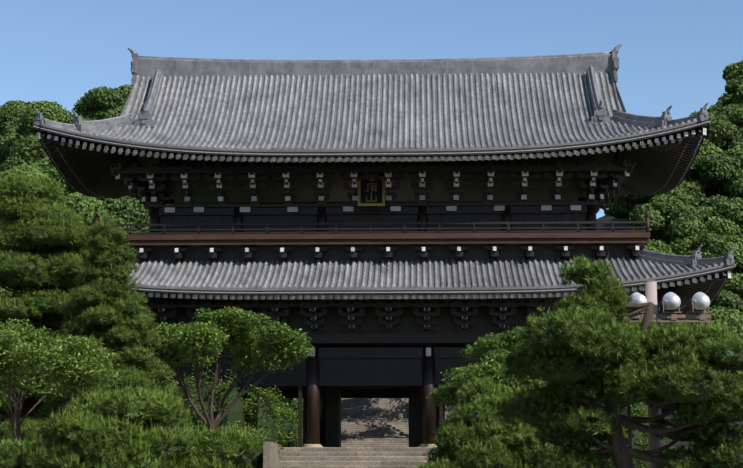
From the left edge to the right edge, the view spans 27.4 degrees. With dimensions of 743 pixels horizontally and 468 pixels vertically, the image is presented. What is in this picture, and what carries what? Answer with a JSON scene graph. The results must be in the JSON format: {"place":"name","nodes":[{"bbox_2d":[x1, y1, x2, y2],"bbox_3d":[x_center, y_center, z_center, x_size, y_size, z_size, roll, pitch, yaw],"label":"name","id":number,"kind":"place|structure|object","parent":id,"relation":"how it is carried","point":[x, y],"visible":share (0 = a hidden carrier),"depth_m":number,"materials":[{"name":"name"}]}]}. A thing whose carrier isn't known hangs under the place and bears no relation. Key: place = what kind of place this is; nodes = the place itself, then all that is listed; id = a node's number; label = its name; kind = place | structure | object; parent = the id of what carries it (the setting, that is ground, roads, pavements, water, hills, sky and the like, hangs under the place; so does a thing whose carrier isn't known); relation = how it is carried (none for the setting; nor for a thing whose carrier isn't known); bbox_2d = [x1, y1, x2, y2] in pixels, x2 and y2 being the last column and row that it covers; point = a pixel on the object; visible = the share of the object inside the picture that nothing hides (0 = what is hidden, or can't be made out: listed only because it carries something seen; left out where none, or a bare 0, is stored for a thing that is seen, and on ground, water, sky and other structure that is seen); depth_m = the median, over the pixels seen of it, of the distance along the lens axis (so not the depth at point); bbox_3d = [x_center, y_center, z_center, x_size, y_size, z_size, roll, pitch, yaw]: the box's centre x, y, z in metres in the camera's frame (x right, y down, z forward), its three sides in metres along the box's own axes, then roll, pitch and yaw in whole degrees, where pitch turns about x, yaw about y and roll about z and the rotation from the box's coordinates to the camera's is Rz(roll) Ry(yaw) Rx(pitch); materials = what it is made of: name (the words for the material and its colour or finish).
{"place":"outdoors","nodes":[
{"label":"outdoors","id":0,"kind":"place"},
{"bbox_2d":[0,318,122,449],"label":"tree","id":1,"kind":"object","parent":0,"point":[17,357],"depth_m":55.78,"materials":[{"name":"green plant"}]},
{"bbox_2d":[0,172,128,447],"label":"pine","id":2,"kind":"object","parent":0,"point":[15,226],"depth_m":78.47,"materials":[{"name":"green plant"}]},
{"bbox_2d":[38,211,194,443],"bbox_3d":[-10.633,6.014,63.182,8.056,13.986,7.506,0,-9,2],"label":"pine tree","id":3,"kind":"object","parent":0,"point":[146,318],"depth_m":62.92,"materials":[{"name":"green plant"}]},
{"bbox_2d":[144,306,313,441],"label":"tree","id":4,"kind":"object","parent":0,"point":[215,334],"depth_m":76.42,"materials":[{"name":"green plant"}]},
{"bbox_2d":[0,179,742,452],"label":"hill terrain","id":5,"kind":"structure","parent":0,"point":[608,218],"depth_m":284.68,"materials":[{"name":"green plant"}]},
{"bbox_2d":[0,60,742,416],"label":"forest","id":6,"kind":"object","parent":5,"relation":"on","point":[17,135],"depth_m":249.88,"materials":[{"name":"green plant"}]},
{"bbox_2d":[0,0,742,218],"label":"sky","id":7,"kind":"structure","parent":0,"point":[676,53],"materials":[{"name":"blue"}]},
{"bbox_2d":[33,56,733,292],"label":"roof edge lines","id":8,"kind":"object","parent":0,"point":[391,153],"visible":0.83,"depth_m":90.63,"materials":[{"name":"grey tile"}]},
{"bbox_2d":[426,351,557,411],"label":"tree leaves","id":9,"kind":"object","parent":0,"point":[492,366],"depth_m":67.48,"materials":[{"name":"green plant"}]},
{"bbox_2d":[459,322,551,365],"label":"tree","id":10,"kind":"object","parent":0,"point":[486,345],"depth_m":75.47,"materials":[{"name":"green plant"}]},
{"label":"ground","id":11,"kind":"structure","parent":0,"visible":0},
{"bbox_2d":[0,381,262,467],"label":"bush","id":12,"kind":"object","parent":11,"relation":"on","point":[139,441],"depth_m":42.25,"materials":[{"name":"green plant"}]},
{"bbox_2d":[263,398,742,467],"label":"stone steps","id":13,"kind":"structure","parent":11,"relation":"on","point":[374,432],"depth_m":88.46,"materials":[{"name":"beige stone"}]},
{"bbox_2d":[198,343,435,446],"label":"columns","id":14,"kind":"structure","parent":13,"relation":"on","point":[315,430],"depth_m":91.61,"materials":[{"name":"brown wood"}]},
{"bbox_2d":[241,398,456,446],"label":"shrubs","id":15,"kind":"object","parent":13,"relation":"on","point":[294,417],"depth_m":121.93,"materials":[{"name":"green plant"}]},
{"bbox_2d":[35,128,730,446],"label":"dark timber","id":16,"kind":"object","parent":13,"relation":"on","point":[370,354],"visible":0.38,"depth_m":94.99,"materials":[{"name":"brown wood"}]},
{"bbox_2d":[358,173,384,206],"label":"plaque","id":17,"kind":"object","parent":16,"relation":"attached to","point":[371,191],"visible":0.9,"depth_m":95.31,"materials":[{"name":"gold metal"}]},
{"bbox_2d":[94,210,649,247],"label":"balcony","id":18,"kind":"structure","parent":16,"relation":"on","point":[641,235],"depth_m":93.14,"materials":[{"name":"brown wood"}]},
{"bbox_2d":[33,119,733,311],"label":"rafters","id":19,"kind":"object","parent":16,"relation":"attached to","point":[603,157],"depth_m":93.37,"materials":[{"name":"brown wood"}]},
{"bbox_2d":[36,128,730,355],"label":"rafter end caps","id":20,"kind":"object","parent":16,"relation":"on","point":[392,208],"visible":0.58,"depth_m":91.65,"materials":[{"name":"paint"}]},
{"bbox_2d":[33,71,733,290],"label":"roof tiles","id":21,"kind":"object","parent":16,"relation":"on","point":[362,113],"visible":0.56,"depth_m":95.43,"materials":[{"name":"grey tile"}]},
{"bbox_2d":[34,43,735,266],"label":"roof ridges","id":22,"kind":"object","parent":16,"relation":"on","point":[607,62],"visible":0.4,"depth_m":101.58,"materials":[{"name":"grey tile"}]},
{"bbox_2d":[159,363,672,467],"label":"shrubs","id":23,"kind":"object","parent":13,"relation":"on","point":[237,415],"depth_m":87.21,"materials":[{"name":"green plant"}]},
{"bbox_2d":[418,372,593,467],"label":"pine","id":24,"kind":"object","parent":11,"relation":"on","point":[482,441],"depth_m":54.36,"materials":[{"name":"green plant"}]},
{"bbox_2d":[494,252,742,467],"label":"pine","id":25,"kind":"object","parent":11,"relation":"on","point":[625,333],"depth_m":39.91,"materials":[{"name":"green plant"}]},
{"bbox_2d":[615,281,710,467],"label":"floodlight pole","id":26,"kind":"object","parent":11,"relation":"on","point":[672,300],"visible":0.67,"depth_m":42.57,"materials":[{"name":"white metal"}]}
]}

